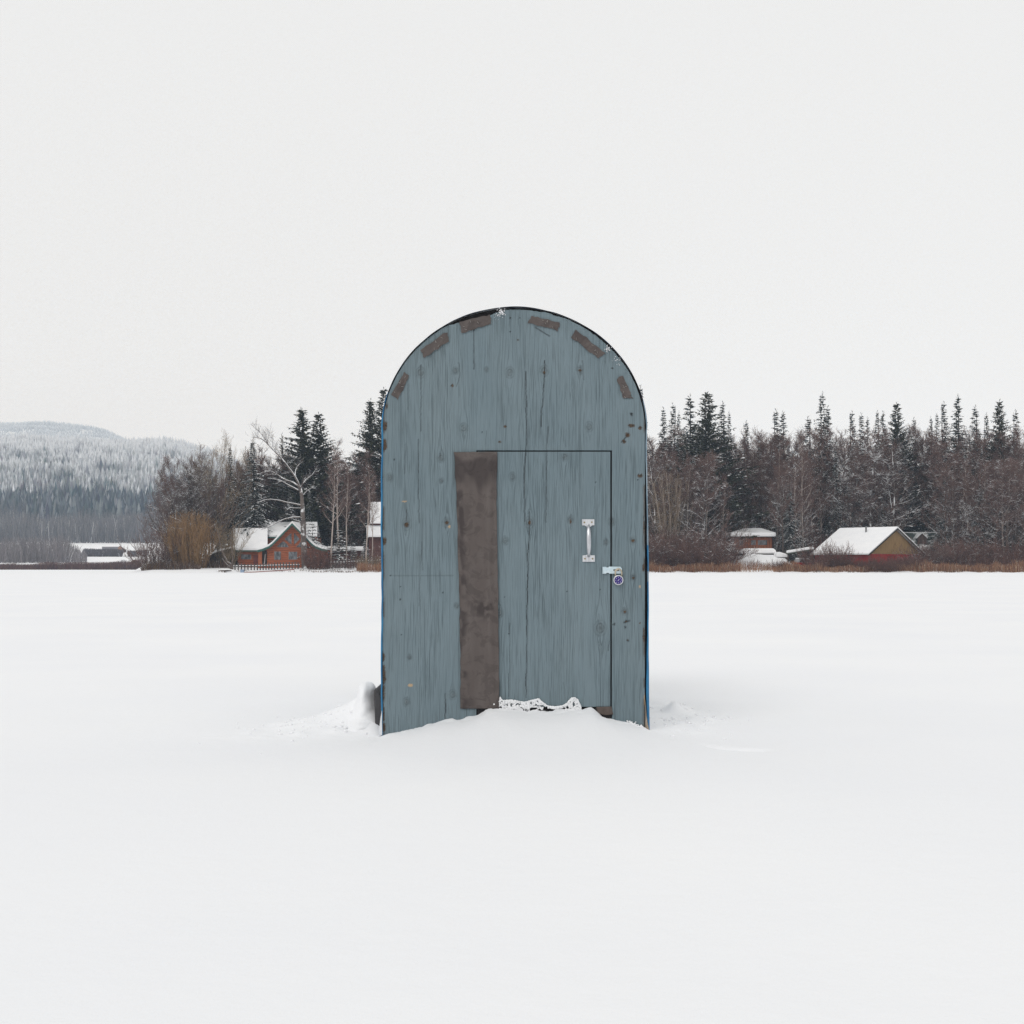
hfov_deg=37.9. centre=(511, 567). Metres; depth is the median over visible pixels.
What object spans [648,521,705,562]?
bare bush
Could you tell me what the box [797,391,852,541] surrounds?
spruce tree
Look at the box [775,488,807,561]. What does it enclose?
spruce tree
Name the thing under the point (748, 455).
birch tree
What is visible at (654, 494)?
bare tree
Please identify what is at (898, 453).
bare tree
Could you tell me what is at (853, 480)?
birch tree
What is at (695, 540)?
bare bush
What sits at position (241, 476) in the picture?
cottonwood tree
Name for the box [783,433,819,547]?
birch tree
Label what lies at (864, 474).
spruce tree
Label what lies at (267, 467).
bare tree
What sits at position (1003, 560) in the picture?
shore scrub
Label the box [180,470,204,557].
spruce tree
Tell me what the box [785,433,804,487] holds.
bare tree
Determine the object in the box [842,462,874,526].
bare tree
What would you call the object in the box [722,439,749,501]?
bare tree
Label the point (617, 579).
padlock
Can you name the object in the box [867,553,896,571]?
red twig bush
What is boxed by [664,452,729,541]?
bare tree
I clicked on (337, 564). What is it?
bare bush
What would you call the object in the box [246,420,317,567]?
old tree
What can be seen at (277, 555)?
window
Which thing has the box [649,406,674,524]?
spruce tree
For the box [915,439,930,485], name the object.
bare tree
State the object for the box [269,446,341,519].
bare tree
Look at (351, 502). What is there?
bare tree
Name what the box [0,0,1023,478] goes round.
sky
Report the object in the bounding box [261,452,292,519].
bare tree
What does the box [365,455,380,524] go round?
bare tree
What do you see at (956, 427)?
spruce tree
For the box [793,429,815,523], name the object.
bare tree
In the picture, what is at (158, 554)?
bare bush
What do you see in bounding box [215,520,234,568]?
forked tree
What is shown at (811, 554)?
red twig bush
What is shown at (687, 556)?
red twig bush
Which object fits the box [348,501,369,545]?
bare tree
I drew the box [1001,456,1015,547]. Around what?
birch tree
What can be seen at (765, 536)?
hip cabin
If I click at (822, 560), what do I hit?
red twig bush
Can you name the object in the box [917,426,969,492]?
bare tree
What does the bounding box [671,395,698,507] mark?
spruce tree
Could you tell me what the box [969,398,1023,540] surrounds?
fir tree
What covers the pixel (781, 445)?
bare tree
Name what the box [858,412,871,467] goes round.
spruce tree
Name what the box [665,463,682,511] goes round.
birch tree
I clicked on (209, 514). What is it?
bare tree
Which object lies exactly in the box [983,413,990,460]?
spruce tree
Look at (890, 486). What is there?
bare tree
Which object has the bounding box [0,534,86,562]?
thicket
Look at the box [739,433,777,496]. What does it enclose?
bare tree
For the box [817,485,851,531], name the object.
bare tree
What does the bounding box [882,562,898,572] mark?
red twig bush
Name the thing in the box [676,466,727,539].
bare tree
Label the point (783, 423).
spruce tree
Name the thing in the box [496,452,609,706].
door
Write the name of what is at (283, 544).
window
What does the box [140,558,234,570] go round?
point scrub
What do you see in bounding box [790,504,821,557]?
bare tree
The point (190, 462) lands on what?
bare tree
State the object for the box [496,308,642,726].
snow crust
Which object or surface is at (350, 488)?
birch tree
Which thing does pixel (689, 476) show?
birch tree
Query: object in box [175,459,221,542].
bare tree
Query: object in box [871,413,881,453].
spruce tree
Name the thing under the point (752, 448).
birch tree
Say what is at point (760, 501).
spruce tree
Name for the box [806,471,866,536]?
bare tree
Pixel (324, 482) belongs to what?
bare tree
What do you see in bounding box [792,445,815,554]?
birch tree
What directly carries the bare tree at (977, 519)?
on the snow ground
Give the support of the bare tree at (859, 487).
on the snow ground
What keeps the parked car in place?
on the snow ground
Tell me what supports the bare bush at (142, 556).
on the snow ground
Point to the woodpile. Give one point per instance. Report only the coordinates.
(780, 554)
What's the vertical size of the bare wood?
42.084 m
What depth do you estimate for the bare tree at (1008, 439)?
291.63 m
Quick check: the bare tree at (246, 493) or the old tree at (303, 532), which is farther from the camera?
the bare tree at (246, 493)
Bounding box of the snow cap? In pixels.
[459,305,541,317]
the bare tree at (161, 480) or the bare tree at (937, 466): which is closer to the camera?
the bare tree at (161, 480)
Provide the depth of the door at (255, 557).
263.92 m
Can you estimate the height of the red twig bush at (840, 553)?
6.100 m
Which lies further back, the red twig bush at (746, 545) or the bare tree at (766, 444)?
the bare tree at (766, 444)
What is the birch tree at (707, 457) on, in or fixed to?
on the snow ground
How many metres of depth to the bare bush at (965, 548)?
258.70 m
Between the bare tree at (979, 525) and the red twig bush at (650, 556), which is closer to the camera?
the red twig bush at (650, 556)
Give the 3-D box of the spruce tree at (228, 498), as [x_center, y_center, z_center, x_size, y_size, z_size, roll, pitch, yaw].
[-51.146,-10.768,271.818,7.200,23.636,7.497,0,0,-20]
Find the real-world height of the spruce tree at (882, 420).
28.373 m
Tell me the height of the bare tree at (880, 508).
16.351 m
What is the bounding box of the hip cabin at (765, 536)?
[724,521,775,549]
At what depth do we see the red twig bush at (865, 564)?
253.55 m
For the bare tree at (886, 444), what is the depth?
288.76 m
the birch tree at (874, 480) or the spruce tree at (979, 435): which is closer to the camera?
the birch tree at (874, 480)
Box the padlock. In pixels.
[613,568,622,584]
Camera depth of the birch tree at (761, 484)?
282.87 m
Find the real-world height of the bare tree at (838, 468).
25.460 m
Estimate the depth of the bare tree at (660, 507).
268.43 m
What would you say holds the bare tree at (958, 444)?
on the snow ground
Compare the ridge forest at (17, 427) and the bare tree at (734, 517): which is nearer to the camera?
the bare tree at (734, 517)
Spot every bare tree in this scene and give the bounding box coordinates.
[137,454,185,534]
[143,467,180,546]
[144,449,232,547]
[150,477,176,540]
[151,459,206,529]
[154,499,181,539]
[158,480,186,531]
[159,474,197,539]
[167,444,217,529]
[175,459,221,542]
[182,482,225,553]
[188,487,229,548]
[193,458,234,547]
[201,469,243,545]
[222,461,246,525]
[223,461,247,555]
[226,450,269,518]
[227,468,264,531]
[238,446,279,523]
[250,447,289,523]
[255,460,284,522]
[257,458,281,520]
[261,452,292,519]
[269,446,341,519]
[297,461,336,541]
[318,458,370,543]
[322,491,365,545]
[329,449,380,545]
[333,473,371,545]
[339,475,365,544]
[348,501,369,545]
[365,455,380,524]
[647,436,670,507]
[647,459,687,539]
[647,467,663,537]
[647,471,671,528]
[647,475,674,535]
[648,438,668,473]
[648,450,696,537]
[648,464,685,537]
[649,440,667,473]
[649,450,704,536]
[654,426,685,474]
[657,501,696,536]
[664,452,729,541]
[666,424,699,472]
[667,463,721,541]
[671,451,732,539]
[675,510,705,540]
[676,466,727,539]
[693,454,737,544]
[693,457,755,528]
[702,429,745,485]
[709,486,757,541]
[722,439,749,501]
[725,433,784,527]
[726,435,746,473]
[726,463,755,522]
[727,465,751,517]
[732,429,775,494]
[736,469,775,530]
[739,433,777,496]
[740,453,782,528]
[741,424,785,520]
[742,428,793,488]
[753,435,804,530]
[761,434,804,533]
[762,463,814,552]
[763,455,787,529]
[765,477,815,546]
[770,480,808,533]
[776,469,814,546]
[780,459,826,543]
[784,436,799,468]
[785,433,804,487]
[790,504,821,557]
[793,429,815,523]
[800,441,818,523]
[801,424,875,539]
[806,457,845,534]
[806,459,843,530]
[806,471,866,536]
[809,432,860,517]
[813,478,843,527]
[814,443,887,527]
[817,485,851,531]
[818,436,884,527]
[825,478,869,527]
[832,428,869,512]
[834,435,866,477]
[834,435,912,526]
[839,427,875,474]
[841,466,874,525]
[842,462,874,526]
[846,426,931,526]
[849,476,896,527]
[853,455,916,526]
[854,477,898,526]
[862,467,908,529]
[865,432,907,517]
[865,438,879,515]
[865,439,939,529]
[866,440,912,531]
[878,433,929,516]
[882,458,914,521]
[894,421,927,512]
[906,427,941,526]
[909,433,938,520]
[912,464,938,525]
[913,431,945,491]
[913,452,937,516]
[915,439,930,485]
[916,432,970,532]
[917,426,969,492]
[918,451,973,541]
[920,464,967,552]
[923,427,983,544]
[925,483,977,544]
[926,434,996,517]
[944,477,975,542]
[951,476,974,541]
[952,481,993,545]
[954,490,1005,546]
[954,500,985,547]
[957,438,987,482]
[959,427,998,523]
[959,464,1011,537]
[961,456,1023,550]
[961,468,1003,545]
[963,427,982,454]
[965,477,1018,544]
[973,436,1020,524]
[980,455,1023,543]
[985,455,1023,547]
[994,430,1023,543]
[996,425,1023,540]
[1000,458,1023,539]
[1003,487,1023,540]
[1006,494,1023,546]
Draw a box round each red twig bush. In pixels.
[298,546,329,569]
[315,553,336,568]
[648,530,684,564]
[649,532,704,565]
[649,553,672,567]
[658,541,718,565]
[675,538,739,565]
[678,546,715,567]
[680,552,724,565]
[687,537,731,556]
[694,530,761,560]
[727,485,767,527]
[764,523,832,559]
[766,556,786,567]
[772,527,826,557]
[772,535,817,558]
[793,536,838,566]
[805,554,828,570]
[818,537,862,566]
[818,542,859,564]
[852,555,874,571]
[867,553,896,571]
[869,554,897,570]
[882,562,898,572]
[885,554,914,566]
[890,563,903,571]
[894,554,929,569]
[898,552,934,566]
[907,535,987,565]
[946,544,997,565]
[973,548,1014,564]
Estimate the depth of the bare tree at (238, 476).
283.32 m
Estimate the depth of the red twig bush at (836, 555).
256.39 m
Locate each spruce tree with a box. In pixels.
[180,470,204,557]
[215,444,240,564]
[227,440,272,564]
[234,479,250,560]
[285,488,294,521]
[305,486,313,521]
[639,385,652,521]
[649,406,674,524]
[665,406,676,522]
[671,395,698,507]
[671,411,680,464]
[674,439,680,498]
[705,479,722,544]
[714,401,734,485]
[727,411,739,498]
[739,420,751,523]
[746,447,776,537]
[768,409,792,535]
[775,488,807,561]
[777,411,801,536]
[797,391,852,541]
[798,416,816,530]
[814,405,840,520]
[822,489,843,537]
[824,449,844,540]
[847,410,857,516]
[855,443,869,526]
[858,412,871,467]
[864,417,872,462]
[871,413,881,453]
[874,495,886,526]
[879,410,887,447]
[908,418,918,475]
[914,396,991,543]
[917,441,937,531]
[924,419,932,473]
[928,479,959,551]
[929,401,951,525]
[934,413,940,483]
[964,404,985,478]
[965,484,993,555]
[970,434,993,533]
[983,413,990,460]
[996,501,1010,556]
[1008,409,1023,467]
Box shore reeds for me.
[355,558,1023,572]
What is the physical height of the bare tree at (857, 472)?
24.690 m
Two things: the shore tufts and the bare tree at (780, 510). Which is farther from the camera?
the bare tree at (780, 510)
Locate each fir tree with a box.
[245,412,368,545]
[247,408,368,549]
[336,399,381,535]
[346,387,386,541]
[648,392,787,543]
[866,402,936,531]
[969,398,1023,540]
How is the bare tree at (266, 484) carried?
on the snow ground
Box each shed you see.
[207,546,232,564]
[328,546,364,565]
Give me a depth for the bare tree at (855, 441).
301.34 m
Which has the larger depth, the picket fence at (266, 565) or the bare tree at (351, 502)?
the bare tree at (351, 502)
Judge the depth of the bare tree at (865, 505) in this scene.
287.43 m
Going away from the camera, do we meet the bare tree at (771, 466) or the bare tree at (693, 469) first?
the bare tree at (693, 469)
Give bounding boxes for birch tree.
[315,438,354,548]
[319,454,346,565]
[338,461,356,558]
[357,464,378,563]
[365,477,378,565]
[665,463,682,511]
[676,462,702,539]
[699,451,718,541]
[716,460,728,517]
[716,473,736,529]
[737,454,756,521]
[740,432,764,513]
[746,436,775,521]
[750,454,771,521]
[752,464,767,522]
[770,445,792,539]
[782,472,798,521]
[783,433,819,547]
[783,464,806,540]
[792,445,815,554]
[800,456,822,543]
[803,470,816,541]
[844,475,857,525]
[868,458,882,515]
[877,454,889,525]
[912,428,935,531]
[945,470,960,547]
[950,460,975,547]
[958,457,981,545]
[970,458,995,542]
[987,467,1000,542]
[992,464,1020,553]
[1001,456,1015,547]
[1010,463,1021,540]
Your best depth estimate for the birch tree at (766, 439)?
283.62 m
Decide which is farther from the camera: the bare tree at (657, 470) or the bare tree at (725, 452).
the bare tree at (725, 452)
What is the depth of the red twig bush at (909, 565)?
252.33 m
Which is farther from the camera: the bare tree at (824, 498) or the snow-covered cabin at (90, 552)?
the snow-covered cabin at (90, 552)
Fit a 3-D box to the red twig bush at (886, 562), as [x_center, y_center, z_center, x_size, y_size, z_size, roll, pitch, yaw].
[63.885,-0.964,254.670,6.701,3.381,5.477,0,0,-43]
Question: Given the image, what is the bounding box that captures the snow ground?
[0,425,1023,1023]
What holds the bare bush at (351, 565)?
on the snow ground
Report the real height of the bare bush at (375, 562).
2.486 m
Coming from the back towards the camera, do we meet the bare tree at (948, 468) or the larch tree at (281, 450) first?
the bare tree at (948, 468)
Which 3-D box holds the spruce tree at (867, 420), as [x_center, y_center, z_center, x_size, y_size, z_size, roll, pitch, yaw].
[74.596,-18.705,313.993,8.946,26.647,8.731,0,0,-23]
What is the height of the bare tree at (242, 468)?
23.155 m
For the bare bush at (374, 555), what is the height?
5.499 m
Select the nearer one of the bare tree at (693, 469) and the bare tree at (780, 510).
the bare tree at (693, 469)
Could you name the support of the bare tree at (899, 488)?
on the snow ground
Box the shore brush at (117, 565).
[0,560,141,569]
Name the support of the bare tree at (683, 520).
on the snow ground
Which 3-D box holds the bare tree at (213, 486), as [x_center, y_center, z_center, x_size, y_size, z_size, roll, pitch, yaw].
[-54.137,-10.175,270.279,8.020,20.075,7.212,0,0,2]
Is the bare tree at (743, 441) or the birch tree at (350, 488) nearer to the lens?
the birch tree at (350, 488)
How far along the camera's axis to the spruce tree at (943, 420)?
301.84 m
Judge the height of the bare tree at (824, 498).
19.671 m
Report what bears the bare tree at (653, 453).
on the snow ground
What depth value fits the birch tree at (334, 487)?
261.86 m
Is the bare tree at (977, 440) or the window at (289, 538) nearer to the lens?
the window at (289, 538)
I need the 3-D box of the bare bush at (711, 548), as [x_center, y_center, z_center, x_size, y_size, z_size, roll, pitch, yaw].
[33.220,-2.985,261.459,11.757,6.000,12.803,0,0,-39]
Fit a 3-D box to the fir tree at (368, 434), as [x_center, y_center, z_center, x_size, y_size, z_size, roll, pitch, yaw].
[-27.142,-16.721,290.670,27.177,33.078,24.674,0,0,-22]
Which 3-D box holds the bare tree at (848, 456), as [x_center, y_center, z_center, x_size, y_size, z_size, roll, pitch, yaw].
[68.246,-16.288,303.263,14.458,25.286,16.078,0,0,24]
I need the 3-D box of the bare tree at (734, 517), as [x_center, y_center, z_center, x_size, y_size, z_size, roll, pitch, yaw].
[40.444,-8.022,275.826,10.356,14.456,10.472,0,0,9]
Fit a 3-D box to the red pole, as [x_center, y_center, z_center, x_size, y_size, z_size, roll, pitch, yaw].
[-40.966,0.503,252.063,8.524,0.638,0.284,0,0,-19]
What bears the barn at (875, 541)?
on the snow ground
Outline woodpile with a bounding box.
[774,552,786,558]
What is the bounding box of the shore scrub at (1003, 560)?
[649,552,1023,569]
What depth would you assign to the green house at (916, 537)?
285.49 m
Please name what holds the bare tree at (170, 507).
on the snow ground
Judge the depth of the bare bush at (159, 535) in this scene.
258.65 m
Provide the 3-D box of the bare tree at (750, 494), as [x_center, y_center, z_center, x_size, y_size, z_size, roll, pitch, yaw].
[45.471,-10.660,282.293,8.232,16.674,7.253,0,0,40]
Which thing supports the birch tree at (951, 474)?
on the snow ground
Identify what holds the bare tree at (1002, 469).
on the snow ground
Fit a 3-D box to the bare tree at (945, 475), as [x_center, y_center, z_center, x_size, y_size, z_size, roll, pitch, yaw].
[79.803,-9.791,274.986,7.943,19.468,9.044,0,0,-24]
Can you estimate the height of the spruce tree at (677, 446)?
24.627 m
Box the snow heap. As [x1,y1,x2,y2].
[347,681,375,731]
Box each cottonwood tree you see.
[179,428,261,551]
[214,436,259,533]
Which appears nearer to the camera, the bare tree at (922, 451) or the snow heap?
the snow heap
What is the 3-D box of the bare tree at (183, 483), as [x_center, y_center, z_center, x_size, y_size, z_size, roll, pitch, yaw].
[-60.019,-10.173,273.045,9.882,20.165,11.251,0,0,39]
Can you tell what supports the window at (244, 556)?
in the log cabin at (283, 546)
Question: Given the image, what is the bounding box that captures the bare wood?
[0,496,221,543]
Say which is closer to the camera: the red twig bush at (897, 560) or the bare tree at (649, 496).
the red twig bush at (897, 560)
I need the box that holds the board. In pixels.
[374,684,380,725]
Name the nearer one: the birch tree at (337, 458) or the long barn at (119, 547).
the birch tree at (337, 458)
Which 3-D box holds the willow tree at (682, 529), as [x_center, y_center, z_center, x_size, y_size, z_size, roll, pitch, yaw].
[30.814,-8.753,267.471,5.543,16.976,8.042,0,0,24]
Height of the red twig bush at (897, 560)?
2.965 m
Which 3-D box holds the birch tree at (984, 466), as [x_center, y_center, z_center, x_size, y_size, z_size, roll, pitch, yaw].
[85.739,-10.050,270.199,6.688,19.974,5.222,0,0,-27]
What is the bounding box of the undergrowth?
[327,524,1023,562]
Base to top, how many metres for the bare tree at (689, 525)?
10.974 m
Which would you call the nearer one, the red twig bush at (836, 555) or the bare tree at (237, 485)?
the red twig bush at (836, 555)
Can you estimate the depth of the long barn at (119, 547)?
881.48 m
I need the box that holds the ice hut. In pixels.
[378,307,649,736]
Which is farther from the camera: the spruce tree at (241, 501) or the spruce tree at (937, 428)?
the spruce tree at (937, 428)
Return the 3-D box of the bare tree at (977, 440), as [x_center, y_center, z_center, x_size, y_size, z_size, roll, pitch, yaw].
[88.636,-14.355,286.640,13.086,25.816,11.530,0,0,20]
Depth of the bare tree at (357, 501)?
282.28 m
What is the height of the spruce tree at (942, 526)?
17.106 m
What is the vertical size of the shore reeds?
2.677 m
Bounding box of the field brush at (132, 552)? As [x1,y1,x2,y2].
[127,550,147,556]
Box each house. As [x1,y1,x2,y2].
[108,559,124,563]
[368,502,380,562]
[904,532,936,556]
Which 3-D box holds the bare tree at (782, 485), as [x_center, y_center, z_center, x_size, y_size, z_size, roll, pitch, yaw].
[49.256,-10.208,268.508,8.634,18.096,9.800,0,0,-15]
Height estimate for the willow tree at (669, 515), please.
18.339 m
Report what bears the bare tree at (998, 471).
on the snow ground
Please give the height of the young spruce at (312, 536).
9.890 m
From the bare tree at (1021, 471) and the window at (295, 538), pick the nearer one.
the window at (295, 538)
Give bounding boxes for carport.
[786,547,813,562]
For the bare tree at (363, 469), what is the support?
on the snow ground
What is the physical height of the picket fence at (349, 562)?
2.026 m
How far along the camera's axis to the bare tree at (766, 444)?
288.13 m
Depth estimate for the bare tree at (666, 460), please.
272.44 m
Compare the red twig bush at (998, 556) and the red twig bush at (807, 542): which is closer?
the red twig bush at (998, 556)
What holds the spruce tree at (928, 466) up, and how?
on the snow ground
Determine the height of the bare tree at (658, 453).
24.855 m
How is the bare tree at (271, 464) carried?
on the snow ground
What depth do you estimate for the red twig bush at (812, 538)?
277.59 m
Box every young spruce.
[297,518,322,566]
[328,526,353,567]
[349,540,357,564]
[357,537,371,564]
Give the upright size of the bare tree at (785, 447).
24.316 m
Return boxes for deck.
[736,548,775,555]
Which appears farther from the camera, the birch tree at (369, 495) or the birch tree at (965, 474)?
the birch tree at (965, 474)
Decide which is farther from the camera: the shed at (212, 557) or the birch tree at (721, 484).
the birch tree at (721, 484)
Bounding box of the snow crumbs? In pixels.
[197,701,750,753]
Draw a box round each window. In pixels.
[240,554,251,559]
[273,551,281,560]
[276,541,288,547]
[284,533,291,544]
[288,551,297,559]
[293,532,299,544]
[757,539,767,545]
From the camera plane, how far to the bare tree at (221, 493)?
266.11 m
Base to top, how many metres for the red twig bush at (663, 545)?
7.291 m
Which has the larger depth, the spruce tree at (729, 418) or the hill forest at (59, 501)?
the hill forest at (59, 501)
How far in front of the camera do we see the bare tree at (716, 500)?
272.77 m
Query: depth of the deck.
265.40 m
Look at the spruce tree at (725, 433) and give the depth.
287.76 m
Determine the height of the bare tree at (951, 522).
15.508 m
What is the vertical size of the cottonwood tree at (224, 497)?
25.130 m
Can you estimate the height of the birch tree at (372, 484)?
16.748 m
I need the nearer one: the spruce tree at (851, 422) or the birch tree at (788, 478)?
the birch tree at (788, 478)
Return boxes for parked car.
[794,558,811,564]
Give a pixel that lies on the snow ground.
(830, 831)
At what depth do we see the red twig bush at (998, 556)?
256.93 m
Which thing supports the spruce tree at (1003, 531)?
on the snow ground
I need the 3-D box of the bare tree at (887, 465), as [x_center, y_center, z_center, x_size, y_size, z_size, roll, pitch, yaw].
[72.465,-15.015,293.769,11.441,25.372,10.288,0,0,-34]
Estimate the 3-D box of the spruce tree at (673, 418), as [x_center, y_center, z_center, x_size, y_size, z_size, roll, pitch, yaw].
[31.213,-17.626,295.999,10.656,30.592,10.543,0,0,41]
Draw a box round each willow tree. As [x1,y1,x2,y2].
[647,468,691,544]
[666,475,694,540]
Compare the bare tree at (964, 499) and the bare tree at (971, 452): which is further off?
the bare tree at (971, 452)
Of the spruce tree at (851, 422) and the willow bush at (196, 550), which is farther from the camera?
the spruce tree at (851, 422)
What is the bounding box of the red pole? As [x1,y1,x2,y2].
[244,569,293,572]
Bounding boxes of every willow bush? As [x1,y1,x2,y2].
[158,508,225,568]
[209,522,254,564]
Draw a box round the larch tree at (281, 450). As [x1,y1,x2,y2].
[273,432,286,521]
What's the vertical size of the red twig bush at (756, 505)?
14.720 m
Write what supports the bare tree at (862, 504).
on the snow ground
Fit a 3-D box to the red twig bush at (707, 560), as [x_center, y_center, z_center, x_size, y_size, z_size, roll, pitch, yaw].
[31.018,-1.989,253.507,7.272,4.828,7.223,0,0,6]
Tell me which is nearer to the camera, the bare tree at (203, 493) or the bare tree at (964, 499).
the bare tree at (203, 493)
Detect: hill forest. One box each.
[0,431,263,497]
[0,482,269,522]
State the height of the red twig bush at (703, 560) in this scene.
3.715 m
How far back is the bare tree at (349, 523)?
277.02 m
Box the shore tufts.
[216,569,996,572]
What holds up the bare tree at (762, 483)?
on the snow ground
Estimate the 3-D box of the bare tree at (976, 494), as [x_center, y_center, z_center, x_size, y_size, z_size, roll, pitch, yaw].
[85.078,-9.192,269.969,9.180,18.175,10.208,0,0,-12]
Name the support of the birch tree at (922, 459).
on the snow ground
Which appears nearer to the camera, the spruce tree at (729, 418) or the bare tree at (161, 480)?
the bare tree at (161, 480)
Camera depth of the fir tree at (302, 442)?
277.90 m
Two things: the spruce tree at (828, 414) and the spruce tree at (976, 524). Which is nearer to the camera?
the spruce tree at (976, 524)
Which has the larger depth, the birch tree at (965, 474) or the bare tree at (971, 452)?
the bare tree at (971, 452)
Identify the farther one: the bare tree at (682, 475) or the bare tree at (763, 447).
the bare tree at (763, 447)
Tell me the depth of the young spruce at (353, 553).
265.97 m
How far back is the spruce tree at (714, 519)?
275.57 m
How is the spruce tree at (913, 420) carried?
on the snow ground
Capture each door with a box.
[253,555,257,563]
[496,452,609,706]
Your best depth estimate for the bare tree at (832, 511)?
286.36 m
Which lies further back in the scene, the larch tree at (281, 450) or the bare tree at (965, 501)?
the larch tree at (281, 450)
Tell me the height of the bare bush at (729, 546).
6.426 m
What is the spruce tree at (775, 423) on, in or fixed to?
on the snow ground
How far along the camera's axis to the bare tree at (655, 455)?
303.45 m
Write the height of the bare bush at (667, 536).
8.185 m
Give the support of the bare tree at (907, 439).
on the snow ground
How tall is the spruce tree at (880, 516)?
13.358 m
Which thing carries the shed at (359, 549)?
on the snow ground
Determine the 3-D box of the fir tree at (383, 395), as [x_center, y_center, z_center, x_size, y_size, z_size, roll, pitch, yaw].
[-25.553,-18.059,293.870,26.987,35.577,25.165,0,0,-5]
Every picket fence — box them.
[233,562,299,569]
[329,559,379,568]
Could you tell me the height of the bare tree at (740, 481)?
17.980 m
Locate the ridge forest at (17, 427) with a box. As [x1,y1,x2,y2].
[0,420,127,440]
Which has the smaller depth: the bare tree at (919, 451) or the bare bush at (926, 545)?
the bare bush at (926, 545)
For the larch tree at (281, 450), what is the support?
on the snow ground
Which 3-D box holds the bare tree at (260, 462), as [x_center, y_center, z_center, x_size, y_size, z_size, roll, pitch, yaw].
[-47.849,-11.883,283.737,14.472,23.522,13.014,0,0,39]
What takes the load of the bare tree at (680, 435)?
on the snow ground
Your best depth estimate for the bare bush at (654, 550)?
253.71 m
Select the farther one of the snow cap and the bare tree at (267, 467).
the bare tree at (267, 467)
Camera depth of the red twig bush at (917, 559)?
253.70 m
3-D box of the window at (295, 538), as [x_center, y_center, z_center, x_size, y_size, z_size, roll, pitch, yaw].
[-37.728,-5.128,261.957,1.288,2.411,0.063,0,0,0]
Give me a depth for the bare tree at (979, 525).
268.64 m
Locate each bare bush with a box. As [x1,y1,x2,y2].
[117,529,193,568]
[122,543,160,565]
[123,523,201,562]
[329,559,343,568]
[340,556,356,569]
[353,555,372,565]
[365,546,380,564]
[368,557,380,565]
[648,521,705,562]
[648,527,709,559]
[648,529,708,547]
[649,539,690,562]
[651,520,757,565]
[664,532,720,560]
[678,536,740,561]
[683,542,734,560]
[687,533,756,560]
[894,535,949,563]
[905,543,954,563]
[919,536,992,561]
[932,542,989,563]
[932,548,973,566]
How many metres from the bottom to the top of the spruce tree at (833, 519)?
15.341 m
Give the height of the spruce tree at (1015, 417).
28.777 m
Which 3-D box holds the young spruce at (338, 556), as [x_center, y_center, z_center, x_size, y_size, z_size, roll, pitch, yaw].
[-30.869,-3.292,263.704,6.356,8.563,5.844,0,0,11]
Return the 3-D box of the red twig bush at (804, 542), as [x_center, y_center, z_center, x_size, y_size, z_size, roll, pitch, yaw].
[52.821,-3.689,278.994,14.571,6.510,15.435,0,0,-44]
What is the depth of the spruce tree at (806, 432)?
306.02 m
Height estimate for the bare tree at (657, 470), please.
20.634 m
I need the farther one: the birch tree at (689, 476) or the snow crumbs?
the birch tree at (689, 476)
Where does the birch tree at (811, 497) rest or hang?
on the snow ground
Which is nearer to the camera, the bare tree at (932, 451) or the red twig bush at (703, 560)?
the red twig bush at (703, 560)
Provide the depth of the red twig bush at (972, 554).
257.12 m
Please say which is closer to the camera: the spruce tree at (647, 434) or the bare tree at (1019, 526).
the bare tree at (1019, 526)
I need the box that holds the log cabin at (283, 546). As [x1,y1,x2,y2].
[233,521,330,567]
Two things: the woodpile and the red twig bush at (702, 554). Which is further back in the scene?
the woodpile
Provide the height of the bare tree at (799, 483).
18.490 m
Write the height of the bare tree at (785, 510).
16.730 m
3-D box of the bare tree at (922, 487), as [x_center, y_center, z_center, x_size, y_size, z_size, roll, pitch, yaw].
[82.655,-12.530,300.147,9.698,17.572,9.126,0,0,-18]
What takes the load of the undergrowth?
on the snow ground
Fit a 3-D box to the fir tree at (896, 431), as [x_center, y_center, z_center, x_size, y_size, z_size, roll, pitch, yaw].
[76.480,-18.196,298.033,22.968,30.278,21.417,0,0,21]
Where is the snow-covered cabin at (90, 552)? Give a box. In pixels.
[81,548,122,556]
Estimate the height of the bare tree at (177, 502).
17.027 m
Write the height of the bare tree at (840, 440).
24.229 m
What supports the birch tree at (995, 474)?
on the snow ground
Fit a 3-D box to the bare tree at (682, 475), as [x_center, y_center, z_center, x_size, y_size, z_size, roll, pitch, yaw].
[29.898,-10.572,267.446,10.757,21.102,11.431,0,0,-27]
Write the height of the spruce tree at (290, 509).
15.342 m
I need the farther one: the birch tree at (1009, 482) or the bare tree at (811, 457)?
the bare tree at (811, 457)
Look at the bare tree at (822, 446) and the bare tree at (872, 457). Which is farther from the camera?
the bare tree at (872, 457)
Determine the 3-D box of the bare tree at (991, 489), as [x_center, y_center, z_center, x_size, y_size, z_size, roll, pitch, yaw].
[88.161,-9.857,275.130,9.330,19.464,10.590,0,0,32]
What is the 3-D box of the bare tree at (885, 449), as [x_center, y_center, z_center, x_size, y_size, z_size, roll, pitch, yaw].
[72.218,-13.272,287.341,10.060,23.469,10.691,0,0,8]
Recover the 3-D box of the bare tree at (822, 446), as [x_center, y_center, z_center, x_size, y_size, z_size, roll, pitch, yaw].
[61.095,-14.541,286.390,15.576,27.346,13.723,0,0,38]
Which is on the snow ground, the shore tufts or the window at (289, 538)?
the shore tufts
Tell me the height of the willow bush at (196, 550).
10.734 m
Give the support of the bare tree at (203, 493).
on the snow ground
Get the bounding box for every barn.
[102,546,125,552]
[812,526,923,563]
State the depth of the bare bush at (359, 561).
255.79 m
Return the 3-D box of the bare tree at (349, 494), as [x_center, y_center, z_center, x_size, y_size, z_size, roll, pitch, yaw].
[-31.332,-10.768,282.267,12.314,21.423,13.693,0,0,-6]
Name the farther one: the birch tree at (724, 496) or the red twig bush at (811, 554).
the birch tree at (724, 496)
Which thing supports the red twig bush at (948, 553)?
on the snow ground
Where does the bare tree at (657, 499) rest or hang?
on the snow ground

